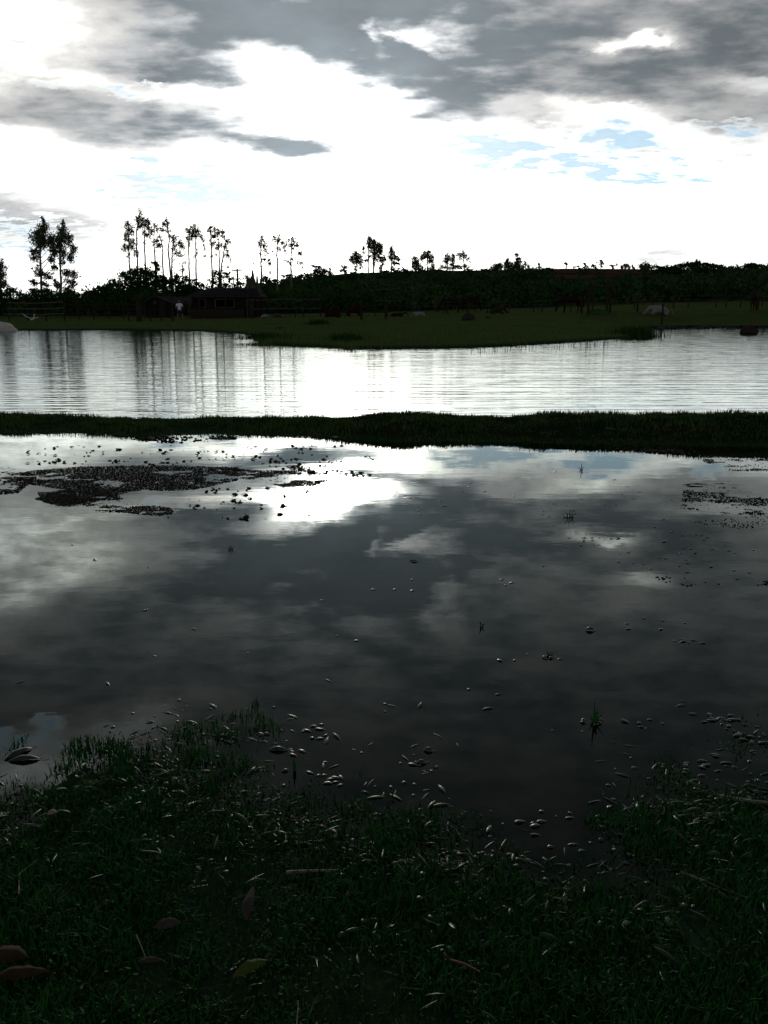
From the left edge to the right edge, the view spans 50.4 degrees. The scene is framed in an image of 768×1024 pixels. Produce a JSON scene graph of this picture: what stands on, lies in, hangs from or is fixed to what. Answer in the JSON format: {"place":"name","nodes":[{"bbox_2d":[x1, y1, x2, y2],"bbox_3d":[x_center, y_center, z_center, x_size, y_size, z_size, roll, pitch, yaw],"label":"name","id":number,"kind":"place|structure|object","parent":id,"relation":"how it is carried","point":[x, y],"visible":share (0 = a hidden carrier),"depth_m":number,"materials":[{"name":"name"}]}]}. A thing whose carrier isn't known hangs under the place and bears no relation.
{"place":"outdoors","nodes":[
{"label":"outdoors","id":0,"kind":"place"},
{"bbox_2d":[0,268,767,1023],"bbox_3d":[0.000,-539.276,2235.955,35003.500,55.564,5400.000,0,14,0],"label":"ground","id":1,"kind":"structure","parent":0,"point":[274,608],"depth_m":3.40,"materials":[{"name":"plant"}]},
{"bbox_2d":[0,257,9,303],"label":"eucalyptus tree","id":2,"kind":"object","parent":1,"relation":"on","point":[3,283],"visible":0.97,"depth_m":113.24,"materials":[{"name":"green plant"}]},
{"bbox_2d":[0,322,17,330],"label":"pale boulder","id":3,"kind":"object","parent":1,"relation":"on","point":[5,326],"visible":0.51,"depth_m":46.13,"materials":[{"name":"stone"}]},
{"bbox_2d":[0,284,29,315],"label":"bush","id":4,"kind":"object","parent":1,"relation":"on","point":[6,295],"visible":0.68,"depth_m":100.27,"materials":[{"name":"green plant"}]},
{"bbox_2d":[14,287,55,315],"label":"tree","id":5,"kind":"object","parent":1,"relation":"on","point":[31,296],"visible":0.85,"depth_m":98.36,"materials":[{"name":"green plant"}]},
{"bbox_2d":[7,300,65,321],"bbox_3d":[-27.307,-15.691,64.065,4.499,1.827,0.204,0,14,0],"label":"rail fence","id":6,"kind":"object","parent":1,"relation":"on","point":[27,309],"visible":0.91,"depth_m":63.95,"materials":[{"name":"brown wood"}]},
{"bbox_2d":[24,216,58,289],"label":"eucalyptus tree","id":7,"kind":"object","parent":1,"relation":"on","point":[42,242],"visible":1,"depth_m":112.47,"materials":[{"name":"green plant"}]},
{"bbox_2d":[33,287,81,311],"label":"bush","id":8,"kind":"object","parent":1,"relation":"on","point":[62,296],"visible":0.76,"depth_m":98.01,"materials":[{"name":"green plant"}]},
{"bbox_2d":[50,219,81,292],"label":"eucalyptus tree","id":9,"kind":"object","parent":1,"relation":"on","point":[62,238],"visible":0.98,"depth_m":112.53,"materials":[{"name":"green plant"}]},
{"bbox_2d":[68,288,106,315],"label":"tree","id":10,"kind":"object","parent":1,"relation":"on","point":[84,298],"visible":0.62,"depth_m":95.96,"materials":[{"name":"green plant"}]},
{"bbox_2d":[64,301,135,319],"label":"rail fence","id":11,"kind":"object","parent":1,"relation":"on","point":[93,309],"visible":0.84,"depth_m":69.77,"materials":[{"name":"brown wood"}]},
{"bbox_2d":[80,278,126,316],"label":"bush","id":12,"kind":"object","parent":1,"relation":"on","point":[99,290],"visible":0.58,"depth_m":91.96,"materials":[{"name":"green plant"}]},
{"bbox_2d":[119,221,139,290],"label":"eucalyptus tree","id":13,"kind":"object","parent":1,"relation":"on","point":[131,243],"visible":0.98,"depth_m":133.12,"materials":[{"name":"green plant"}]},
{"bbox_2d":[135,297,141,321],"bbox_3d":[-18.705,-15.317,62.129,0.429,2.107,0.418,0,14,0],"label":"wooden post","id":14,"kind":"object","parent":1,"relation":"on","point":[138,312],"visible":0.78,"depth_m":62.01,"materials":[{"name":"brown wood"}]},
{"bbox_2d":[100,264,180,311],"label":"broad tree","id":15,"kind":"object","parent":1,"relation":"on","point":[143,290],"visible":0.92,"depth_m":88.02,"materials":[{"name":"green plant"}]},
{"bbox_2d":[134,208,146,268],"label":"eucalyptus tree","id":16,"kind":"object","parent":1,"relation":"on","point":[140,218],"visible":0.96,"depth_m":134.33,"materials":[{"name":"green plant"}]},
{"bbox_2d":[141,215,153,276],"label":"eucalyptus tree","id":17,"kind":"object","parent":1,"relation":"on","point":[149,233],"visible":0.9,"depth_m":138.66,"materials":[{"name":"green plant"}]},
{"bbox_2d":[137,956,169,962],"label":"dry leaf","id":18,"kind":"object","parent":1,"relation":"on","point":[149,959],"visible":1,"depth_m":1.56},
{"bbox_2d":[150,222,161,269],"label":"eucalyptus tree","id":19,"kind":"object","parent":1,"relation":"on","point":[157,244],"visible":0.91,"depth_m":140.57,"materials":[{"name":"green plant"}]},
{"bbox_2d":[155,234,163,295],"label":"eucalyptus tree","id":20,"kind":"object","parent":1,"relation":"on","point":[159,237],"visible":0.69,"depth_m":143.06,"materials":[{"name":"green plant"}]},
{"bbox_2d":[157,216,171,289],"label":"eucalyptus tree","id":21,"kind":"object","parent":1,"relation":"on","point":[166,220],"visible":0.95,"depth_m":136.52,"materials":[{"name":"green plant"}]},
{"bbox_2d":[141,296,191,317],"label":"shed","id":22,"kind":"structure","parent":1,"relation":"on","point":[156,302],"depth_m":83.42,"materials":[{"name":"paint"}]},
{"bbox_2d":[158,300,165,317],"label":"door","id":23,"kind":"structure","parent":22,"relation":"in","point":[162,303],"depth_m":83.35,"materials":[{"name":"brown wood"}]},
{"bbox_2d":[154,917,187,928],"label":"dry leaf","id":24,"kind":"object","parent":1,"relation":"on","point":[166,923],"visible":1,"depth_m":1.64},
{"bbox_2d":[170,233,185,290],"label":"eucalyptus tree","id":25,"kind":"object","parent":1,"relation":"on","point":[179,242],"visible":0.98,"depth_m":139.38,"materials":[{"name":"green plant"}]},
{"bbox_2d":[161,272,199,315],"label":"tree","id":26,"kind":"object","parent":1,"relation":"on","point":[177,293],"visible":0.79,"depth_m":94.08,"materials":[{"name":"green plant"}]},
{"bbox_2d":[184,225,193,276],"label":"eucalyptus tree","id":27,"kind":"object","parent":1,"relation":"on","point":[188,237],"visible":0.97,"depth_m":138.79,"materials":[{"name":"green plant"}]},
{"bbox_2d":[172,275,212,315],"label":"tree","id":28,"kind":"object","parent":1,"relation":"on","point":[200,288],"visible":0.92,"depth_m":94.02,"materials":[{"name":"green plant"}]},
{"bbox_2d":[190,223,206,285],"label":"eucalyptus tree","id":29,"kind":"object","parent":1,"relation":"on","point":[199,234],"visible":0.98,"depth_m":138.96,"materials":[{"name":"green plant"}]},
{"bbox_2d":[206,226,216,287],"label":"eucalyptus tree","id":30,"kind":"object","parent":1,"relation":"on","point":[210,234],"visible":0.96,"depth_m":137.21,"materials":[{"name":"green plant"}]},
{"bbox_2d":[209,226,225,287],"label":"eucalyptus tree","id":31,"kind":"object","parent":1,"relation":"on","point":[216,232],"visible":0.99,"depth_m":136.94,"materials":[{"name":"green plant"}]},
{"bbox_2d":[207,269,241,287],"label":"broad tree","id":32,"kind":"object","parent":1,"relation":"on","point":[214,282],"visible":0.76,"depth_m":99.77,"materials":[{"name":"green plant"}]},
{"bbox_2d":[220,236,231,273],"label":"eucalyptus tree","id":33,"kind":"object","parent":1,"relation":"on","point":[225,247],"visible":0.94,"depth_m":140.29,"materials":[{"name":"green plant"}]},
{"bbox_2d":[186,288,267,317],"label":"cabin","id":34,"kind":"object","parent":1,"relation":"on","point":[223,298],"visible":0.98,"depth_m":77.50,"materials":[{"name":"paint"}]},
{"bbox_2d":[230,273,245,287],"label":"bush","id":35,"kind":"object","parent":1,"relation":"on","point":[241,283],"visible":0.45,"depth_m":103.73,"materials":[{"name":"green plant"}]},
{"bbox_2d":[242,876,254,920],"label":"dry leaf","id":36,"kind":"object","parent":1,"relation":"on","point":[247,903],"visible":1,"depth_m":1.70,"materials":[{"name":"plant"}]},
{"bbox_2d":[246,269,260,291],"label":"columnar cactus","id":37,"kind":"object","parent":1,"relation":"on","point":[251,282],"visible":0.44,"depth_m":86.54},
{"bbox_2d":[233,953,276,976],"bbox_3d":[-0.239,0.838,1.514,0.088,0.012,0.022,-14,50,-26],"label":"fallen leaf","id":38,"kind":"object","parent":1,"relation":"on","point":[247,967],"visible":1,"depth_m":1.50,"materials":[{"name":"plant"}]},
{"bbox_2d":[252,234,271,284],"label":"eucalyptus tree","id":39,"kind":"object","parent":1,"relation":"on","point":[264,245],"visible":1,"depth_m":135.56,"materials":[{"name":"green plant"}]},
{"bbox_2d":[232,331,308,339],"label":"shrub","id":40,"kind":"object","parent":1,"relation":"on","point":[254,337],"visible":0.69,"depth_m":31.07,"materials":[{"name":"green plant"}]},
{"bbox_2d":[260,279,281,298],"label":"bush","id":41,"kind":"object","parent":1,"relation":"on","point":[267,292],"visible":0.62,"depth_m":104.04,"materials":[{"name":"green plant"}]},
{"bbox_2d":[270,234,287,291],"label":"eucalyptus tree","id":42,"kind":"object","parent":1,"relation":"on","point":[278,240],"visible":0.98,"depth_m":137.35,"materials":[{"name":"green plant"}]},
{"bbox_2d":[250,296,320,317],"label":"rail fence","id":43,"kind":"object","parent":1,"relation":"on","point":[276,299],"visible":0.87,"depth_m":75.56,"materials":[{"name":"brown wood"}]},
{"bbox_2d":[283,236,303,285],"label":"eucalyptus tree","id":44,"kind":"object","parent":1,"relation":"on","point":[291,244],"visible":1,"depth_m":135.63,"materials":[{"name":"green plant"}]},
{"bbox_2d":[304,319,338,324],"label":"shrub","id":45,"kind":"object","parent":1,"relation":"on","point":[317,322],"visible":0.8,"depth_m":50.46,"materials":[{"name":"green plant"}]},
{"bbox_2d":[310,264,333,277],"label":"bush","id":46,"kind":"object","parent":1,"relation":"on","point":[319,270],"visible":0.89,"depth_m":178.00,"materials":[{"name":"green plant"}]},
{"bbox_2d":[319,308,344,317],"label":"cow","id":47,"kind":"object","parent":1,"relation":"on","point":[333,313],"visible":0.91,"depth_m":70.70},
{"bbox_2d":[324,332,375,340],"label":"shrub","id":48,"kind":"object","parent":1,"relation":"on","point":[349,337],"visible":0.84,"depth_m":29.16,"materials":[{"name":"green plant"}]},
{"bbox_2d":[341,303,365,315],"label":"cow","id":49,"kind":"object","parent":1,"relation":"on","point":[352,309],"visible":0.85,"depth_m":73.57},
{"bbox_2d":[347,251,364,273],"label":"ridge tree","id":50,"kind":"object","parent":1,"relation":"on","point":[358,258],"visible":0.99,"depth_m":190.91,"materials":[{"name":"green plant"}]},
{"bbox_2d":[361,235,375,273],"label":"ridge tree","id":51,"kind":"object","parent":1,"relation":"on","point":[368,241],"visible":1,"depth_m":190.71,"materials":[{"name":"green plant"}]},
{"bbox_2d":[360,302,386,319],"bbox_3d":[-0.760,-14.744,60.186,1.989,1.406,0.270,0,14,0],"label":"rail fence","id":52,"kind":"object","parent":1,"relation":"on","point":[362,312],"visible":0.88,"depth_m":60.08,"materials":[{"name":"brown wood"}]},
{"bbox_2d":[366,237,384,272],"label":"ridge tree","id":53,"kind":"object","parent":1,"relation":"on","point":[375,249],"visible":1,"depth_m":190.39,"materials":[{"name":"green plant"}]},
{"bbox_2d":[377,253,387,274],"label":"ridge tree","id":54,"kind":"object","parent":1,"relation":"on","point":[384,259],"visible":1,"depth_m":191.22,"materials":[{"name":"green plant"}]},
{"bbox_2d":[0,697,767,1023],"bbox_3d":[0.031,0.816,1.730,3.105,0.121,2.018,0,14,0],"label":"foreground grass","id":55,"kind":"structure","parent":1,"relation":"on","point":[14,877],"depth_m":1.74,"materials":[{"name":"plant"}]},
{"bbox_2d":[0,945,37,963],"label":"dry leaf","id":56,"kind":"object","parent":55,"relation":"on","point":[10,953],"visible":1,"depth_m":1.55,"materials":[{"name":"plant"}]},
{"bbox_2d":[0,965,63,980],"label":"dry leaf","id":57,"kind":"object","parent":55,"relation":"on","point":[13,973],"visible":1,"depth_m":1.50,"materials":[{"name":"plant"}]},
{"bbox_2d":[286,869,337,874],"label":"twig","id":58,"kind":"object","parent":55,"relation":"on","point":[288,872],"visible":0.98,"depth_m":1.85,"materials":[{"name":"wood"}]},
{"bbox_2d":[0,731,767,1023],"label":"creeping weed","id":59,"kind":"object","parent":1,"relation":"on","point":[195,1007],"visible":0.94,"depth_m":1.67,"materials":[{"name":"green plant"}]},
{"bbox_2d":[0,408,767,447],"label":"bank grass","id":60,"kind":"structure","parent":1,"relation":"on","point":[295,419],"depth_m":8.49,"materials":[{"name":"plant"}]},
{"bbox_2d":[0,306,767,347],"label":"pasture grass","id":61,"kind":"structure","parent":1,"relation":"on","point":[406,334],"depth_m":49.46,"materials":[{"name":"plant"}]},
{"bbox_2d":[0,278,767,315],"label":"hedge thicket","id":62,"kind":"object","parent":1,"relation":"on","point":[525,299],"visible":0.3,"depth_m":99.31,"materials":[{"name":"green plant"}]},
{"bbox_2d":[0,635,767,1023],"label":"marsh weed","id":63,"kind":"object","parent":1,"relation":"on","point":[468,853],"visible":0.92,"depth_m":1.96,"materials":[{"name":"green plant"}]},
{"bbox_2d":[374,287,400,315],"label":"rail fence","id":64,"kind":"object","parent":1,"relation":"on","point":[387,300],"visible":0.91,"depth_m":71.56,"materials":[{"name":"brown wood"}]},
{"bbox_2d":[387,245,400,272],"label":"ridge tree","id":65,"kind":"object","parent":1,"relation":"on","point":[392,257],"visible":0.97,"depth_m":191.06,"materials":[{"name":"green plant"}]},
{"bbox_2d":[81,261,767,315],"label":"hillside scrub","id":66,"kind":"object","parent":1,"relation":"on","point":[746,281],"visible":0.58,"depth_m":108.00,"materials":[{"name":"green plant"}]},
{"bbox_2d":[419,249,436,270],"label":"ridge tree","id":67,"kind":"object","parent":1,"relation":"on","point":[427,255],"visible":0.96,"depth_m":191.12,"materials":[{"name":"green plant"}]},
{"bbox_2d":[438,253,451,271],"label":"ridge tree","id":68,"kind":"object","parent":1,"relation":"on","point":[446,261],"visible":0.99,"depth_m":191.42,"materials":[{"name":"green plant"}]},
{"bbox_2d":[252,325,640,349],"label":"shore rushes","id":69,"kind":"object","parent":1,"relation":"on","point":[268,342],"visible":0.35,"depth_m":29.03,"materials":[{"name":"green plant"}]},
{"bbox_2d":[437,297,461,312],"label":"horse","id":70,"kind":"object","parent":1,"relation":"on","point":[453,301],"visible":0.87,"depth_m":81.19},
{"bbox_2d":[448,253,456,272],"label":"ridge tree","id":71,"kind":"object","parent":1,"relation":"on","point":[452,259],"visible":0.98,"depth_m":191.20,"materials":[{"name":"green plant"}]},
{"bbox_2d":[443,952,479,972],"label":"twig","id":72,"kind":"object","parent":1,"relation":"on","point":[458,962],"visible":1,"depth_m":1.55,"materials":[{"name":"brown"}]},
{"bbox_2d":[453,249,470,270],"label":"ridge tree","id":73,"kind":"object","parent":1,"relation":"on","point":[461,254],"visible":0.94,"depth_m":191.18,"materials":[{"name":"green plant"}]},
{"bbox_2d":[462,297,481,311],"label":"horse","id":74,"kind":"object","parent":1,"relation":"on","point":[474,301],"visible":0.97,"depth_m":83.11},
{"bbox_2d":[486,307,507,313],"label":"cow","id":75,"kind":"object","parent":1,"relation":"on","point":[493,310],"visible":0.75,"depth_m":71.64},
{"bbox_2d":[555,295,583,312],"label":"horse","id":76,"kind":"object","parent":1,"relation":"on","point":[571,299],"visible":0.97,"depth_m":67.57},
{"bbox_2d":[406,292,762,314],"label":"wire fence","id":77,"kind":"object","parent":1,"relation":"on","point":[488,301],"visible":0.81,"depth_m":74.56,"materials":[{"name":"brown wood"}]},
{"bbox_2d":[586,309,610,314],"bbox_3d":[16.885,-15.524,64.160,1.977,0.900,1.210,0,14,0],"label":"grassy mound","id":78,"kind":"object","parent":1,"relation":"on","point":[598,312],"visible":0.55,"depth_m":63.70,"materials":[{"name":"green plant"}]},
{"bbox_2d":[643,305,672,314],"bbox_3d":[21.520,-15.854,64.058,2.415,0.760,1.011,-1,14,-6],"label":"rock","id":79,"kind":"object","parent":1,"relation":"on","point":[655,309],"visible":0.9,"depth_m":63.80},
{"bbox_2d":[651,266,672,273],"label":"broadleaf tree","id":80,"kind":"object","parent":1,"relation":"on","point":[661,269],"visible":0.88,"depth_m":181.45,"materials":[{"name":"green plant"}]},
{"bbox_2d":[667,263,688,273],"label":"broadleaf tree","id":81,"kind":"object","parent":1,"relation":"on","point":[679,266],"visible":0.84,"depth_m":181.32,"materials":[{"name":"green plant"}]},
{"bbox_2d":[679,261,708,273],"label":"broadleaf tree","id":82,"kind":"object","parent":1,"relation":"on","point":[695,266],"visible":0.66,"depth_m":180.30,"materials":[{"name":"green plant"}]},
{"bbox_2d":[699,262,719,273],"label":"broadleaf tree","id":83,"kind":"object","parent":1,"relation":"on","point":[712,265],"visible":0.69,"depth_m":180.84,"materials":[{"name":"green plant"}]},
{"bbox_2d":[680,871,746,897],"bbox_3d":[0.726,0.822,1.800,0.142,0.012,0.006,11,18,38],"label":"twig","id":84,"kind":"object","parent":1,"relation":"on","point":[700,879],"visible":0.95,"depth_m":1.80,"materials":[{"name":"wood"}]},
{"bbox_2d":[717,794,767,803],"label":"twig","id":85,"kind":"object","parent":1,"relation":"on","point":[750,800],"visible":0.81,"depth_m":2.11,"materials":[{"name":"wood"}]},
{"bbox_2d":[750,290,760,310],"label":"horse","id":86,"kind":"object","parent":1,"relation":"on","point":[755,296],"visible":1,"depth_m":65.20},
{"bbox_2d":[0,327,767,417],"bbox_3d":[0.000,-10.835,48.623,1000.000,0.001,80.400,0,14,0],"label":"pond water","id":87,"kind":"structure","parent":0,"point":[154,374],"depth_m":15.48,"materials":[{"name":"liquid"}]},
{"bbox_2d":[471,339,643,351],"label":"reed stems","id":88,"kind":"object","parent":87,"relation":"on","point":[541,345],"visible":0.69,"depth_m":26.64,"materials":[{"name":"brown plant"}]},
{"bbox_2d":[598,324,671,337],"bbox_3d":[11.317,-8.264,37.046,3.356,0.618,2.473,0,14,0],"label":"shrub","id":89,"kind":"object","parent":87,"relation":"on","point":[645,332],"visible":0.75,"depth_m":36.73,"materials":[{"name":"green plant"}]},
{"bbox_2d":[652,325,767,329],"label":"floating weed","id":90,"kind":"object","parent":87,"relation":"on","point":[691,327],"visible":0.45,"depth_m":54.01,"materials":[{"name":"plant"}]},
{"bbox_2d":[739,325,758,333],"bbox_3d":[18.785,-9.290,42.009,0.978,0.675,0.615,0,14,0],"label":"stump","id":91,"kind":"object","parent":87,"relation":"in","point":[750,329],"visible":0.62,"depth_m":41.77,"materials":[{"name":"brown wood"}]},
{"bbox_2d":[0,0,767,296],"label":"sky","id":92,"kind":"structure","parent":0,"point":[550,133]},
{"bbox_2d":[502,269,653,273],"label":"ploughed field","id":93,"kind":"structure","parent":0,"point":[614,271],"depth_m":189.25,"materials":[{"name":"soil"}]},
{"bbox_2d":[548,274,629,278],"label":"ploughed field","id":94,"kind":"structure","parent":0,"point":[569,276],"depth_m":165.43,"materials":[{"name":"soil"}]},
{"label":"pool water","id":95,"kind":"structure","parent":0,"visible":0},
{"bbox_2d":[0,469,35,493],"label":"floating weed","id":96,"kind":"object","parent":95,"relation":"on","point":[11,479],"visible":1,"depth_m":6.06,"materials":[{"name":"plant"}]},
{"bbox_2d":[4,744,37,759],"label":"fallen leaf","id":97,"kind":"object","parent":95,"relation":"on","point":[16,752],"visible":1,"depth_m":2.35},
{"bbox_2d":[8,755,48,760],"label":"fallen leaf","id":98,"kind":"object","parent":95,"relation":"on","point":[21,757],"visible":1,"depth_m":2.32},
{"bbox_2d":[37,489,173,516],"bbox_3d":[-1.861,-0.057,5.387,1.293,0.018,0.471,12,19,40],"label":"floating weed","id":99,"kind":"object","parent":95,"relation":"on","point":[165,509],"visible":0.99,"depth_m":5.38,"materials":[{"name":"plant"}]},
{"bbox_2d":[19,465,238,504],"bbox_3d":[-1.866,-0.267,6.225,1.583,0.018,1.366,-8,16,-28],"label":"floating weed","id":100,"kind":"object","parent":95,"relation":"on","point":[142,474],"visible":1,"depth_m":6.13,"materials":[{"name":"plant"}]},
{"bbox_2d":[26,444,373,520],"bbox_3d":[-1.690,-0.295,6.338,3.214,0.037,2.790,0,14,0],"label":"floating weed","id":101,"kind":"object","parent":95,"relation":"on","point":[246,516],"visible":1,"depth_m":6.74,"materials":[{"name":"plant"}]},
{"bbox_2d":[221,468,327,486],"bbox_3d":[-0.893,-0.268,6.232,0.977,0.018,0.634,2,14,10],"label":"floating weed","id":102,"kind":"object","parent":95,"relation":"on","point":[292,483],"visible":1,"depth_m":6.32,"materials":[{"name":"plant"}]},
{"bbox_2d":[0,426,766,450],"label":"bank fringe","id":103,"kind":"object","parent":95,"relation":"on","point":[688,445],"visible":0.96,"depth_m":7.96,"materials":[{"name":"green plant"}]},
{"bbox_2d":[135,434,704,454],"bbox_3d":[0.207,-0.650,7.767,5.515,0.038,0.514,2,14,8],"label":"floating weed","id":104,"kind":"object","parent":95,"relation":"on","point":[648,449],"visible":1,"depth_m":7.78,"materials":[{"name":"plant"}]},
{"bbox_2d":[580,701,603,731],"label":"water plant","id":105,"kind":"object","parent":95,"relation":"on","point":[595,721],"visible":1,"depth_m":2.54,"materials":[{"name":"green plant"}]},
{"bbox_2d":[656,514,767,585],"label":"floating weed","id":106,"kind":"object","parent":95,"relation":"on","point":[662,578],"visible":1,"depth_m":4.84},
{"bbox_2d":[681,483,767,514],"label":"floating weed","id":107,"kind":"object","parent":95,"relation":"on","point":[720,501],"visible":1,"depth_m":5.48,"materials":[{"name":"plant"}]},
{"bbox_2d":[704,447,767,470],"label":"floating weed","id":108,"kind":"object","parent":95,"relation":"on","point":[731,455],"visible":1,"depth_m":7.09,"materials":[{"name":"plant"}]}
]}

